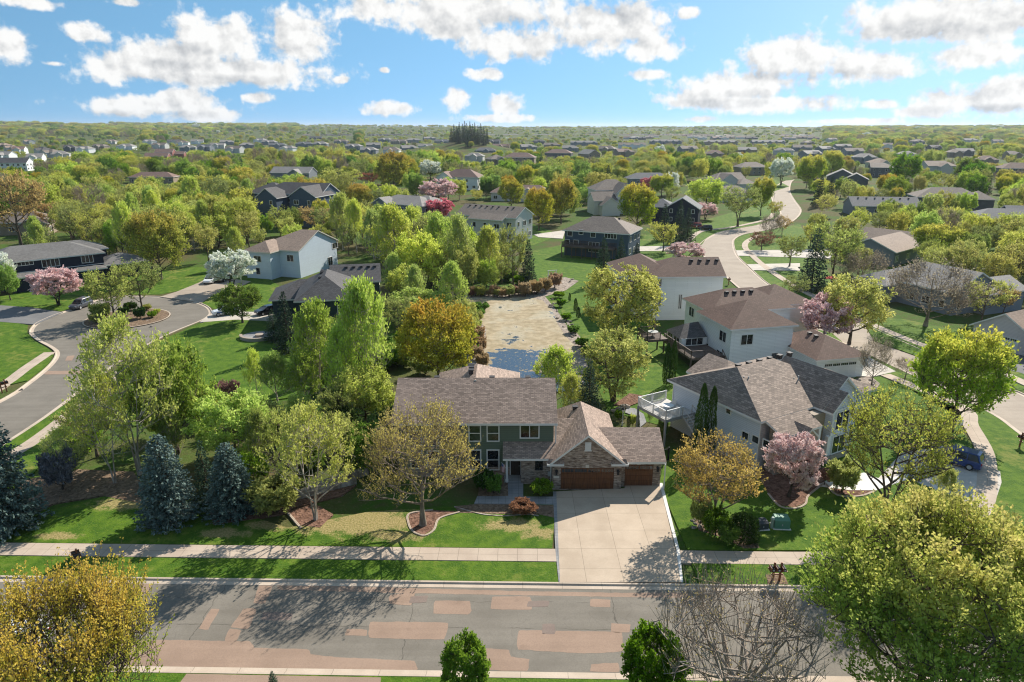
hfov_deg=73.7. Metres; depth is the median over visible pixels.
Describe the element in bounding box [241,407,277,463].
leafy tree
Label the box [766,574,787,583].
mailbox bed
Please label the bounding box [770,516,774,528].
utility pedestal
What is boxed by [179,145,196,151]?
house
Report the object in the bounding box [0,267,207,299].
house lawn
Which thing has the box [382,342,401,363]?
shrub
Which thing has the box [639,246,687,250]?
roadside driveway
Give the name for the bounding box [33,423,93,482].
birch tree
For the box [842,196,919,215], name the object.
grey vent house
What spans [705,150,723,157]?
house
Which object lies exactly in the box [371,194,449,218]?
blue house
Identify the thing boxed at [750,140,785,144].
townhouse
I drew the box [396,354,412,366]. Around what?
shrub
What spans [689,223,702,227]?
parked car
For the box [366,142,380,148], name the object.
house
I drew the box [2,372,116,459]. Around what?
sidewalk
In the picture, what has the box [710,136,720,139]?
house
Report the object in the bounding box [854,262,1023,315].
grey hip house
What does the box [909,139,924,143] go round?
house
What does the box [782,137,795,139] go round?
house
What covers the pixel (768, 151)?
leafy tree
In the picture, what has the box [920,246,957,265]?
leafy tree
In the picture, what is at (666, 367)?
arborvitae
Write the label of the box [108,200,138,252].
poplar tree
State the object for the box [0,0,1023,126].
sky
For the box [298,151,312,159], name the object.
leafy tree
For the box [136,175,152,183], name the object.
willow tree
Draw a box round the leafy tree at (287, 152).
[279,148,290,160]
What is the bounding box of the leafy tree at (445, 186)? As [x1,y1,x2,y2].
[418,177,457,197]
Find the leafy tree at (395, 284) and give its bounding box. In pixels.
[385,263,421,295]
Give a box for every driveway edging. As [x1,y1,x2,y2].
[553,491,559,581]
[660,483,682,582]
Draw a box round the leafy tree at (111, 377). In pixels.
[93,362,117,406]
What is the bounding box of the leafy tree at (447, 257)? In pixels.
[425,248,449,290]
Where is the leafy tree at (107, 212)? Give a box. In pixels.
[101,207,115,218]
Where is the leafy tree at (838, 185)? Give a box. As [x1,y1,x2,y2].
[834,176,849,196]
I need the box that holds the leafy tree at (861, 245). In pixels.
[838,236,864,261]
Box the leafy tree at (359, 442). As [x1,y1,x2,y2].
[338,419,395,472]
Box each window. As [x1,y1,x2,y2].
[16,261,33,265]
[41,258,59,267]
[81,255,93,262]
[253,255,260,261]
[255,267,260,274]
[286,254,293,261]
[328,256,332,265]
[332,242,337,248]
[409,430,421,444]
[410,450,422,468]
[427,450,439,468]
[468,426,480,441]
[468,449,481,469]
[486,426,499,441]
[486,449,499,469]
[520,426,539,438]
[535,461,542,469]
[588,242,598,252]
[604,231,616,238]
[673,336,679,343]
[678,294,682,308]
[685,337,703,345]
[688,306,694,317]
[719,329,726,343]
[725,408,731,415]
[740,334,753,345]
[741,430,749,441]
[751,434,759,444]
[762,438,769,449]
[771,352,778,359]
[830,433,846,454]
[834,409,849,430]
[920,295,929,303]
[938,301,944,307]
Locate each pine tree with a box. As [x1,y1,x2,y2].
[448,129,454,142]
[455,129,459,143]
[457,122,462,143]
[462,123,465,141]
[464,128,471,146]
[468,121,472,140]
[473,123,476,143]
[475,126,479,144]
[479,123,482,141]
[481,127,486,145]
[485,130,489,143]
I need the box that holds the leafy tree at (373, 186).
[362,181,378,196]
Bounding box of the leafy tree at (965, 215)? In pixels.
[960,210,981,227]
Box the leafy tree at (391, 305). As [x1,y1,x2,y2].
[380,293,412,329]
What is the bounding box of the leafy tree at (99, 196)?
[93,192,109,205]
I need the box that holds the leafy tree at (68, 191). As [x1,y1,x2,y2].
[46,184,72,201]
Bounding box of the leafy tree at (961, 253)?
[946,242,974,266]
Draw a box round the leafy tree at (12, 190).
[5,185,23,202]
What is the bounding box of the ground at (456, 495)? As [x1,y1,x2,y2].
[0,125,1023,583]
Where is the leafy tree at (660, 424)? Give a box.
[656,419,668,439]
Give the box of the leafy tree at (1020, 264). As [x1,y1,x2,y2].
[994,238,1023,276]
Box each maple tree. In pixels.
[0,537,174,681]
[49,170,73,179]
[117,206,191,278]
[237,173,257,187]
[293,176,325,182]
[309,198,328,227]
[323,215,345,241]
[373,150,411,187]
[497,178,524,205]
[515,164,534,184]
[523,185,554,229]
[547,174,577,223]
[563,162,574,174]
[616,158,629,170]
[617,180,658,225]
[642,168,651,172]
[649,173,674,196]
[749,174,776,215]
[791,479,1023,681]
[823,149,845,172]
[844,158,855,171]
[905,324,1021,431]
[909,222,969,254]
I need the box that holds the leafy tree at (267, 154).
[260,150,271,162]
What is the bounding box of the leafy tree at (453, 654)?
[438,627,491,681]
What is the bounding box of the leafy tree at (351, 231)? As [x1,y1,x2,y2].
[335,220,356,255]
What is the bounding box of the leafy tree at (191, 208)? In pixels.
[184,202,203,225]
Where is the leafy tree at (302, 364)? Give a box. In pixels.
[283,349,325,400]
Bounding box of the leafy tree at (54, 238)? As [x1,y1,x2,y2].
[21,224,58,243]
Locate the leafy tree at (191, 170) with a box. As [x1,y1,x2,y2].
[183,165,199,176]
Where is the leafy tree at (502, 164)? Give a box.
[494,159,516,175]
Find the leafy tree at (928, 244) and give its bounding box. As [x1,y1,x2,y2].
[913,237,944,261]
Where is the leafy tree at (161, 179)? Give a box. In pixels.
[141,175,167,190]
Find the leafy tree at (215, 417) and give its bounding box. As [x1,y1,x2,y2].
[180,384,272,460]
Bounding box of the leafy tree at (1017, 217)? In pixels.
[1006,211,1023,225]
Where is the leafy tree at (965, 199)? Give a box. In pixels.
[959,191,978,210]
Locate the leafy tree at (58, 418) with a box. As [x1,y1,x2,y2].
[48,394,117,456]
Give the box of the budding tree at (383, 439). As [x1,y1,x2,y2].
[351,393,487,526]
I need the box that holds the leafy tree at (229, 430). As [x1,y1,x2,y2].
[226,400,241,447]
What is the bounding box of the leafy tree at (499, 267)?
[494,257,511,283]
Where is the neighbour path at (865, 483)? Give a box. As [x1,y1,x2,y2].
[818,473,906,489]
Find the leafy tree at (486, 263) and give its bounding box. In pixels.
[477,257,496,287]
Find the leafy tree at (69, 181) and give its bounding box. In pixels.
[54,175,75,187]
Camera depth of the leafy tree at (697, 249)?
166.22 m
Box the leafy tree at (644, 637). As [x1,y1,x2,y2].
[620,618,693,681]
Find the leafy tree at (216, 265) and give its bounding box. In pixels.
[204,247,257,283]
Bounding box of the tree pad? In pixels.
[931,484,956,493]
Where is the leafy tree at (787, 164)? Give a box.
[769,156,794,184]
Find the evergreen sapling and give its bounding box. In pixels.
[268,671,277,681]
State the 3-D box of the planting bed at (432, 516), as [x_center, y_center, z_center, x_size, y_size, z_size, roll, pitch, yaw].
[-7.263,15.239,58.666,3.338,0.266,4.615,12,21,34]
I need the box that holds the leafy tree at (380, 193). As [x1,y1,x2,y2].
[366,187,383,201]
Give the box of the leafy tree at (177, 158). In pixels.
[174,156,186,163]
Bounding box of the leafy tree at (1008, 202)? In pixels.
[1000,197,1022,207]
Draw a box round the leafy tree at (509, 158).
[503,157,515,165]
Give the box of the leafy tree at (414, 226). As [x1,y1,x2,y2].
[408,214,444,238]
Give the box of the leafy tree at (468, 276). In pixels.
[466,259,480,283]
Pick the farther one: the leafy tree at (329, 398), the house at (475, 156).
the house at (475, 156)
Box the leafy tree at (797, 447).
[761,431,827,497]
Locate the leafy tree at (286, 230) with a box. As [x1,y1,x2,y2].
[280,222,301,235]
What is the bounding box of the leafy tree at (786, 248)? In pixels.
[775,233,809,265]
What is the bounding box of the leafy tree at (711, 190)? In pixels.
[684,176,725,209]
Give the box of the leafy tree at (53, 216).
[47,201,84,239]
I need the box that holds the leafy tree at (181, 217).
[148,206,195,263]
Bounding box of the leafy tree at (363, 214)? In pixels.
[353,212,367,244]
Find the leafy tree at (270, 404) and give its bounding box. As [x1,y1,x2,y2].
[239,389,283,446]
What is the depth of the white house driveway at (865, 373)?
93.85 m
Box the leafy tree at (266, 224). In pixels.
[258,213,274,233]
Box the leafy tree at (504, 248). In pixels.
[498,223,528,284]
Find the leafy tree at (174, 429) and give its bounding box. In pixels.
[155,406,187,458]
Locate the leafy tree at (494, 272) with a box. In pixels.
[478,265,499,287]
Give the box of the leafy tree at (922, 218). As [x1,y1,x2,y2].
[908,209,944,232]
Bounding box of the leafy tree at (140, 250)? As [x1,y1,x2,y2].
[128,235,154,268]
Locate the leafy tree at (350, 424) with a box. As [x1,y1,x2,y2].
[307,408,361,473]
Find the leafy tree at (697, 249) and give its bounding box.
[664,241,705,256]
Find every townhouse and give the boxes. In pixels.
[570,141,597,145]
[618,142,645,148]
[649,139,681,143]
[704,140,737,144]
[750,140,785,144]
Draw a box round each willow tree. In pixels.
[34,159,42,166]
[34,175,65,193]
[49,197,86,238]
[64,184,89,203]
[87,161,100,168]
[87,216,116,254]
[90,204,114,221]
[104,192,126,208]
[105,181,120,192]
[123,237,148,254]
[125,183,163,203]
[134,179,160,200]
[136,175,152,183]
[172,182,185,187]
[190,163,205,173]
[199,213,234,247]
[204,193,228,238]
[205,193,229,202]
[216,173,230,192]
[221,179,240,196]
[226,197,261,243]
[227,186,254,210]
[671,171,683,185]
[764,162,772,178]
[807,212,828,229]
[821,272,897,344]
[832,215,861,241]
[847,246,873,274]
[876,202,893,215]
[885,210,910,230]
[913,175,926,190]
[922,192,944,212]
[929,212,952,231]
[956,238,988,269]
[962,213,993,232]
[976,251,1021,279]
[989,215,1023,253]
[992,212,1022,237]
[995,169,1014,179]
[995,229,1023,277]
[1015,186,1023,204]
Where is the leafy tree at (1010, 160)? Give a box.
[1004,156,1015,162]
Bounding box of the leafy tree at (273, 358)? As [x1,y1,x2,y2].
[255,350,293,400]
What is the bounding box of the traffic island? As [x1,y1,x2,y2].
[84,309,169,328]
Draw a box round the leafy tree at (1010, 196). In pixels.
[997,192,1016,207]
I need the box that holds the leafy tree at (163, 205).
[156,198,186,221]
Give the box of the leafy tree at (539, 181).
[530,175,546,187]
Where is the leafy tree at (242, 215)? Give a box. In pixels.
[234,208,260,246]
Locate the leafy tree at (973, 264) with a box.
[968,248,998,274]
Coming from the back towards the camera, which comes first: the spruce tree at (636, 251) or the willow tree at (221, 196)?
the willow tree at (221, 196)
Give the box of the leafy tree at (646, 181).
[639,176,652,189]
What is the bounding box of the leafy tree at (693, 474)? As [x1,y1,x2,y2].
[669,427,767,509]
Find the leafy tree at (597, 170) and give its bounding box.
[591,167,603,176]
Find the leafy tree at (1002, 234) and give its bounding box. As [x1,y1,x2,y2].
[994,227,1020,244]
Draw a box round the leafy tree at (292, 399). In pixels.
[283,390,317,415]
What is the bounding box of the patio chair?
[669,399,676,408]
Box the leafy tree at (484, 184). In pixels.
[480,178,492,194]
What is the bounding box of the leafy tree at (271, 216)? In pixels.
[266,204,294,236]
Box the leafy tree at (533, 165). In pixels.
[531,163,542,169]
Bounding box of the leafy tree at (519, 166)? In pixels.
[514,163,526,171]
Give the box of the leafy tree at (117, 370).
[110,361,132,392]
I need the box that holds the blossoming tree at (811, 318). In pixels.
[798,291,862,333]
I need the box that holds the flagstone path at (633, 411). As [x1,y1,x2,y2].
[625,408,645,426]
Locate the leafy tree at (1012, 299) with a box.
[996,288,1021,313]
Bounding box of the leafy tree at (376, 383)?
[327,360,395,426]
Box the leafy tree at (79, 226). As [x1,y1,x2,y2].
[68,206,104,241]
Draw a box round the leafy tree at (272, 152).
[263,148,277,159]
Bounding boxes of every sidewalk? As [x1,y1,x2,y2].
[0,352,54,390]
[0,374,997,564]
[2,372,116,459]
[686,213,772,243]
[742,235,926,346]
[1005,373,1023,385]
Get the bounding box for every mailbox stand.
[0,379,7,392]
[71,548,81,563]
[768,562,787,580]
[1016,432,1023,446]
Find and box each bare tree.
[252,146,262,159]
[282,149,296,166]
[305,148,316,156]
[336,153,347,173]
[651,551,848,681]
[764,153,775,162]
[883,254,1003,326]
[927,203,961,239]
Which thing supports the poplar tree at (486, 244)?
on the ground at (456, 495)
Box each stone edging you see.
[209,477,356,513]
[287,512,302,528]
[298,467,368,493]
[406,509,459,535]
[454,506,538,515]
[767,482,823,508]
[825,483,876,496]
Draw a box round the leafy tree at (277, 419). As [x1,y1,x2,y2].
[256,400,323,477]
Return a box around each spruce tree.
[0,422,55,546]
[132,434,206,535]
[200,442,257,526]
[263,309,285,344]
[272,291,294,356]
[518,240,536,283]
[577,360,602,410]
[594,237,609,278]
[615,236,625,258]
[633,243,639,254]
[653,204,670,239]
[671,200,688,242]
[680,208,695,241]
[797,227,827,293]
[810,175,826,207]
[823,176,835,205]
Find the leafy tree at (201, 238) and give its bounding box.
[192,221,218,261]
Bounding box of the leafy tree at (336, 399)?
[326,390,343,410]
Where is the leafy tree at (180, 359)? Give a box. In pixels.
[116,331,220,453]
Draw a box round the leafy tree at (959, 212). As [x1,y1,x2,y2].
[941,209,964,226]
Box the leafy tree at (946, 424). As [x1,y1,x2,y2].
[823,378,971,514]
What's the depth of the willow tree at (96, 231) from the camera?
167.91 m
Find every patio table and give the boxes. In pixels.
[648,330,657,336]
[662,403,673,409]
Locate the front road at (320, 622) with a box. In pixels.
[0,582,1007,677]
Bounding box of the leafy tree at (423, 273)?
[394,266,425,286]
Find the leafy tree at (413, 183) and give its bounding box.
[404,171,424,195]
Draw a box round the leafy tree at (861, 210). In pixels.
[855,206,866,220]
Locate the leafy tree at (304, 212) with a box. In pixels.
[296,204,330,227]
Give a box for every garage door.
[561,468,613,488]
[624,465,652,485]
[824,361,856,376]
[984,332,1018,353]
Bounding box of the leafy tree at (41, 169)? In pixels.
[32,166,45,173]
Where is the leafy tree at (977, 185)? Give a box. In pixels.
[966,174,991,193]
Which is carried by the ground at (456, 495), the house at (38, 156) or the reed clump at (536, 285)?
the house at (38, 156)
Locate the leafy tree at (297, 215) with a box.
[282,206,303,227]
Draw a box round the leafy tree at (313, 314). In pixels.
[286,295,358,394]
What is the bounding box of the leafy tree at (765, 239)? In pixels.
[749,230,780,249]
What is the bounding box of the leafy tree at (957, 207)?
[933,206,964,218]
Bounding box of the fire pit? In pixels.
[239,331,276,341]
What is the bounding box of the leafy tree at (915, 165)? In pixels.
[888,151,923,181]
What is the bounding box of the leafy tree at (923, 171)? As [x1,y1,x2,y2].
[918,166,929,175]
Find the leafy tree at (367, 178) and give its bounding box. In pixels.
[358,172,378,182]
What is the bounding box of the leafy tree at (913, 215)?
[903,207,920,230]
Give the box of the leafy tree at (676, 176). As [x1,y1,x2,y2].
[664,171,679,187]
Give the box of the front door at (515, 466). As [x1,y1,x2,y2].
[510,461,520,474]
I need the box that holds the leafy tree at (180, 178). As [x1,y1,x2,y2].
[177,175,191,190]
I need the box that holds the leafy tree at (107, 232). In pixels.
[100,214,131,252]
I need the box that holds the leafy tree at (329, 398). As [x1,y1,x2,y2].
[316,376,364,412]
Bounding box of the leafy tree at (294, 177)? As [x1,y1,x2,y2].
[289,172,303,181]
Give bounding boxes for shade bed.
[455,504,553,516]
[478,476,507,495]
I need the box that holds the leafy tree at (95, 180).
[79,175,106,187]
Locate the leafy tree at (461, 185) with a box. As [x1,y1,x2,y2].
[452,177,466,199]
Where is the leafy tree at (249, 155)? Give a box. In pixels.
[246,148,258,158]
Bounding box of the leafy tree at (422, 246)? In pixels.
[393,227,445,283]
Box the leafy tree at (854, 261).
[830,247,891,276]
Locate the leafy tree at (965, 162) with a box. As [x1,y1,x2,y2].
[949,156,982,178]
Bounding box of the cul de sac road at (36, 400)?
[0,297,208,440]
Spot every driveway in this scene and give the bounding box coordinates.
[0,305,62,324]
[161,279,250,302]
[181,674,380,681]
[199,312,273,322]
[533,231,564,238]
[556,485,680,582]
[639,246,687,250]
[736,249,831,258]
[747,263,799,270]
[856,358,895,376]
[879,446,1001,500]
[1008,353,1023,373]
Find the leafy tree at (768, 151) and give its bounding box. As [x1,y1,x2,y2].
[761,146,771,154]
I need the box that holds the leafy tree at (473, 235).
[447,223,482,263]
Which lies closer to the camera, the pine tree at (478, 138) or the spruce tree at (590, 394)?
the spruce tree at (590, 394)
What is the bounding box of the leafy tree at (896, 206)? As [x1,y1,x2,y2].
[893,201,912,211]
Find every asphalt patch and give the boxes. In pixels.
[44,371,80,374]
[65,355,74,360]
[85,639,417,669]
[118,584,151,595]
[199,609,218,629]
[225,629,240,640]
[231,608,255,628]
[253,585,271,603]
[261,612,292,620]
[277,585,687,597]
[345,629,366,635]
[368,621,447,639]
[389,591,414,604]
[409,595,427,602]
[433,600,471,614]
[485,648,529,670]
[491,596,531,609]
[517,630,622,653]
[527,600,548,606]
[542,624,555,633]
[590,599,609,606]
[590,663,619,671]
[611,623,630,631]
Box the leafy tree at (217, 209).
[211,200,243,227]
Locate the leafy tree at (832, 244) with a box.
[807,217,867,282]
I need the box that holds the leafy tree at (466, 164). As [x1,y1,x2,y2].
[460,159,471,168]
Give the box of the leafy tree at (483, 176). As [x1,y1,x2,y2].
[478,174,492,193]
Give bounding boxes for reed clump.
[469,344,483,356]
[473,325,485,336]
[473,336,486,348]
[474,351,489,364]
[517,281,531,295]
[529,279,543,293]
[539,277,552,291]
[548,272,562,287]
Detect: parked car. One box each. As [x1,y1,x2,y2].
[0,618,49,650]
[68,296,92,309]
[203,273,213,283]
[211,307,239,316]
[254,304,272,315]
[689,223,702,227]
[698,225,712,230]
[928,444,985,470]
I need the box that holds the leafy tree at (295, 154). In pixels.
[286,149,300,160]
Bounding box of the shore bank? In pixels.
[464,277,590,385]
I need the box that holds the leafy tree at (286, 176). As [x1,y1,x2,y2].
[282,174,288,181]
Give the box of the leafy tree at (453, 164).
[442,160,459,170]
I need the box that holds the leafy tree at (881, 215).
[869,210,891,228]
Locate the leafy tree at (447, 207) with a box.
[425,197,454,215]
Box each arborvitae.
[573,298,577,310]
[576,306,580,317]
[627,416,630,426]
[662,342,672,384]
[668,340,677,384]
[693,382,708,455]
[706,385,717,453]
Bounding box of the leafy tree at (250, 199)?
[230,194,262,217]
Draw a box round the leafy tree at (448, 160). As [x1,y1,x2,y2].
[441,157,454,171]
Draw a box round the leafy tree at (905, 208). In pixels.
[898,206,916,229]
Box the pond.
[467,296,579,391]
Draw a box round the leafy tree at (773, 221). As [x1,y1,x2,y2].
[759,212,784,236]
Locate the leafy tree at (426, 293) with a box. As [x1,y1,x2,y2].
[385,284,454,316]
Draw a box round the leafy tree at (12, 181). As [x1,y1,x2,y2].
[0,168,46,244]
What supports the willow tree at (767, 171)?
on the roadside lawn at (730, 219)
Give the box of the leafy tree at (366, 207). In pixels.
[360,200,374,239]
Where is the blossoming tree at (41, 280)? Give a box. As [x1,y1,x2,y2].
[23,264,83,304]
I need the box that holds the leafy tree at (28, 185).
[13,179,48,197]
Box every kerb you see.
[0,181,1021,592]
[0,295,211,444]
[5,665,1020,681]
[82,308,170,328]
[732,179,1023,396]
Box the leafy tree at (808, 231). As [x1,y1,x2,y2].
[803,223,821,244]
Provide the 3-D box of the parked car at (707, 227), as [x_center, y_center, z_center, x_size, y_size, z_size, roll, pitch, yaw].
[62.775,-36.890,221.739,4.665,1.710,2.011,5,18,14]
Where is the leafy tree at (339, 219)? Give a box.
[336,202,366,243]
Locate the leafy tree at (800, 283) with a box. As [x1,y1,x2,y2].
[781,273,816,292]
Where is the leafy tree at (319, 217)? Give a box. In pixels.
[310,207,330,228]
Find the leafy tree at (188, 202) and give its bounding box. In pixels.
[171,197,196,206]
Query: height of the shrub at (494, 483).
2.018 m
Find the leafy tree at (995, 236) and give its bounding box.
[971,222,1004,249]
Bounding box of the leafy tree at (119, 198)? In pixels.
[113,190,144,206]
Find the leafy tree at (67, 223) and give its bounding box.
[56,199,97,239]
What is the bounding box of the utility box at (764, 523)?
[757,517,769,530]
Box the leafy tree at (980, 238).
[961,231,991,258]
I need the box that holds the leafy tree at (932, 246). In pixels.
[923,241,946,261]
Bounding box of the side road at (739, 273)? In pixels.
[701,180,1023,432]
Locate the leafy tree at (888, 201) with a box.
[881,198,898,210]
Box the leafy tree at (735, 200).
[719,183,762,225]
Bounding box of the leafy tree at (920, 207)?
[906,199,927,231]
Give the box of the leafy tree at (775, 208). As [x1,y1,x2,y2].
[767,201,785,215]
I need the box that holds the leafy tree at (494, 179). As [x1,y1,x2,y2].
[487,174,501,192]
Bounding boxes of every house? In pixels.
[0,151,17,157]
[0,158,34,170]
[0,211,59,235]
[0,240,148,292]
[3,145,14,150]
[11,146,28,153]
[22,139,35,143]
[25,153,46,161]
[34,147,49,152]
[40,149,57,157]
[49,150,70,159]
[63,145,76,151]
[76,146,95,152]
[92,144,109,149]
[106,139,116,143]
[116,144,136,149]
[128,172,179,183]
[142,139,156,143]
[143,149,185,159]
[151,143,169,148]
[167,139,179,143]
[175,140,189,145]
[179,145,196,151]
[191,139,203,143]
[196,144,214,150]
[210,143,225,148]
[220,140,233,144]
[224,146,245,152]
[226,229,337,279]
[239,143,253,148]
[246,182,339,227]
[253,138,266,142]
[261,140,277,144]
[268,143,285,148]
[268,263,380,337]
[269,166,317,178]
[279,145,296,151]
[295,142,311,146]
[309,136,321,138]
[312,141,328,146]
[334,139,348,143]
[345,144,363,149]
[360,147,378,153]
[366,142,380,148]
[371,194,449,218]
[378,138,390,141]
[383,147,401,153]
[390,139,407,143]
[392,363,666,489]
[400,145,418,149]
[406,138,420,142]
[418,144,431,147]
[423,137,435,139]
[434,139,447,143]
[436,169,482,189]
[456,203,533,242]
[465,152,484,161]
[475,147,495,152]
[485,155,503,165]
[486,139,500,143]
[490,185,546,201]
[492,144,509,147]
[504,152,535,163]
[519,144,536,149]
[532,139,544,143]
[544,143,559,147]
[545,149,572,157]
[562,145,578,151]
[562,216,642,258]
[578,149,599,158]
[586,179,634,215]
[598,146,617,152]
[607,253,726,319]
[613,149,634,156]
[624,173,664,184]
[649,195,702,223]
[666,284,870,377]
[667,351,876,474]
[677,146,698,152]
[697,136,706,139]
[703,172,753,188]
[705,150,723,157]
[708,185,751,201]
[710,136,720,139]
[733,162,766,174]
[736,147,756,153]
[745,136,757,138]
[773,148,794,154]
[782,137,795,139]
[791,145,812,151]
[796,136,806,138]
[797,150,822,158]
[800,141,814,144]
[807,136,819,139]
[814,146,835,152]
[826,138,837,141]
[826,168,868,186]
[833,144,851,149]
[841,148,864,155]
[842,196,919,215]
[845,227,921,266]
[851,153,877,163]
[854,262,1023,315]
[865,158,891,167]
[867,162,892,177]
[882,143,892,148]
[898,151,916,157]
[907,187,995,210]
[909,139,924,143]
[921,161,956,173]
[925,145,942,150]
[944,149,963,157]
[955,148,974,155]
[962,138,978,141]
[969,309,1023,355]
[971,205,1023,224]
[973,155,998,163]
[991,139,1003,143]
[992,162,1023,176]
[1002,151,1022,159]
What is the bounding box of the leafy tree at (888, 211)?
[878,208,898,226]
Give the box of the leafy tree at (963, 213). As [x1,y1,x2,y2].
[951,209,972,228]
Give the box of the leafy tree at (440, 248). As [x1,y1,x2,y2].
[412,243,449,286]
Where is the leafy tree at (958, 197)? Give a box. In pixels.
[949,192,960,206]
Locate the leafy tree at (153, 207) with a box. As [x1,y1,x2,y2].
[136,202,174,252]
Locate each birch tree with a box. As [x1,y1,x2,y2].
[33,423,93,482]
[61,306,185,475]
[62,370,137,482]
[253,396,356,520]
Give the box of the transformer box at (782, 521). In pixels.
[772,513,790,530]
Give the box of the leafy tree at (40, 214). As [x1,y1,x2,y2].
[28,201,58,230]
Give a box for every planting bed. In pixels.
[18,469,143,510]
[211,485,355,524]
[288,504,332,527]
[409,510,457,533]
[613,393,642,405]
[695,520,758,547]
[756,467,828,506]
[832,488,870,494]
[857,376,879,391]
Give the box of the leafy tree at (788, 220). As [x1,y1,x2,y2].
[775,214,793,233]
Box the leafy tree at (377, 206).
[373,203,392,211]
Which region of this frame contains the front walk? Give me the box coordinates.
[474,483,553,504]
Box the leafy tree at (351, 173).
[315,166,363,183]
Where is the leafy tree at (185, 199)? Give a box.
[180,193,198,203]
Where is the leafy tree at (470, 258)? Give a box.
[451,245,479,289]
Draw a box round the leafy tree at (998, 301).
[964,275,1020,320]
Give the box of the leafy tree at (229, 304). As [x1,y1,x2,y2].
[211,282,262,322]
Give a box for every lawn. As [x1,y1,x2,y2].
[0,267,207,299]
[0,296,78,310]
[0,322,52,384]
[0,383,553,548]
[0,556,557,581]
[34,671,755,681]
[113,320,327,426]
[203,275,278,311]
[492,224,551,248]
[526,235,708,424]
[660,376,971,550]
[688,176,788,236]
[734,224,1023,390]
[859,315,1023,378]
[875,237,1019,271]
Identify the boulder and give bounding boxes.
[620,404,629,408]
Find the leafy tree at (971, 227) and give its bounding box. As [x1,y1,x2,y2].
[962,220,986,235]
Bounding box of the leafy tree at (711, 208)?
[698,202,717,218]
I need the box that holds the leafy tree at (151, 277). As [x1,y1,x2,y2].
[108,257,164,306]
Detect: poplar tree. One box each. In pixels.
[23,214,47,239]
[26,219,49,243]
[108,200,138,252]
[124,191,139,213]
[133,189,142,208]
[141,184,164,208]
[142,189,159,211]
[148,175,165,198]
[170,203,195,252]
[180,174,201,199]
[182,212,203,250]
[194,199,212,227]
[223,225,245,254]
[240,177,254,193]
[240,347,262,393]
[319,321,367,390]
[321,270,395,381]
[325,191,362,249]
[344,197,365,252]
[355,208,381,259]
[362,202,426,267]
[381,251,404,289]
[400,263,425,296]
[403,204,421,232]
[421,210,452,249]
[432,259,469,304]
[443,212,476,283]
[443,220,452,258]
[475,223,504,281]
[531,343,584,399]
[556,371,584,406]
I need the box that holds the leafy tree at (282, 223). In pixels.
[275,216,295,233]
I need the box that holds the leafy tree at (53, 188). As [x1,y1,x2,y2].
[20,180,67,211]
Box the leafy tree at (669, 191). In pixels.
[664,186,681,200]
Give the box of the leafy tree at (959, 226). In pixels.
[952,218,972,230]
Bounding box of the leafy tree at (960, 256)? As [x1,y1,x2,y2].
[945,237,981,269]
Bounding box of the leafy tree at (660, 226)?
[646,221,678,251]
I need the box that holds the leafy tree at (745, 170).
[741,165,751,177]
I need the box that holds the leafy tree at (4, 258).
[0,251,16,278]
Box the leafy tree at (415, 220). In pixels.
[404,212,427,230]
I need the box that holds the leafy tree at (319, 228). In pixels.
[309,224,331,234]
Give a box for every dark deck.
[561,240,616,260]
[637,326,668,355]
[662,333,726,367]
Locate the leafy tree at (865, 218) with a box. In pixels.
[846,207,871,228]
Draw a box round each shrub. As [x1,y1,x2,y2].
[33,443,77,489]
[67,430,102,451]
[87,313,102,321]
[88,302,110,317]
[117,307,130,313]
[123,300,138,309]
[131,306,145,317]
[140,303,151,309]
[146,311,156,316]
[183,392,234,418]
[214,379,240,395]
[240,469,300,516]
[271,412,287,431]
[298,447,326,471]
[306,372,327,387]
[307,358,326,371]
[317,405,359,443]
[369,360,393,368]
[373,345,399,366]
[375,407,394,432]
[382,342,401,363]
[384,336,394,342]
[392,331,415,340]
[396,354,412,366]
[407,353,435,373]
[469,285,479,295]
[472,302,489,309]
[472,466,493,489]
[473,309,483,320]
[475,284,484,296]
[483,471,502,492]
[489,283,499,295]
[490,286,503,296]
[497,287,506,296]
[502,269,517,280]
[502,284,514,296]
[508,496,538,515]
[512,275,525,282]
[530,477,553,495]
[552,291,564,296]
[557,299,566,305]
[561,312,571,319]
[566,324,579,332]
[575,337,588,345]
[614,408,624,419]
[630,413,635,426]
[690,495,712,523]
[701,503,733,535]
[717,521,743,545]
[730,511,760,544]
[819,467,829,484]
[825,454,861,491]
[891,356,915,378]
[932,466,962,497]
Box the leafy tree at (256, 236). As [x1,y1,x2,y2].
[250,226,266,242]
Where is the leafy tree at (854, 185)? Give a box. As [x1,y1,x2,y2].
[840,179,857,197]
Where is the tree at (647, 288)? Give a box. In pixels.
[581,261,666,345]
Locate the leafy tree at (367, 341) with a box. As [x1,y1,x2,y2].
[354,322,385,368]
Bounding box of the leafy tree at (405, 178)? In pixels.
[402,172,420,189]
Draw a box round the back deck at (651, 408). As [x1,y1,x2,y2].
[636,390,718,456]
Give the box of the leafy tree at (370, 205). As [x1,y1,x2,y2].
[361,200,372,209]
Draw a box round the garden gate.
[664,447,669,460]
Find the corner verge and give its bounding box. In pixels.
[692,330,1023,585]

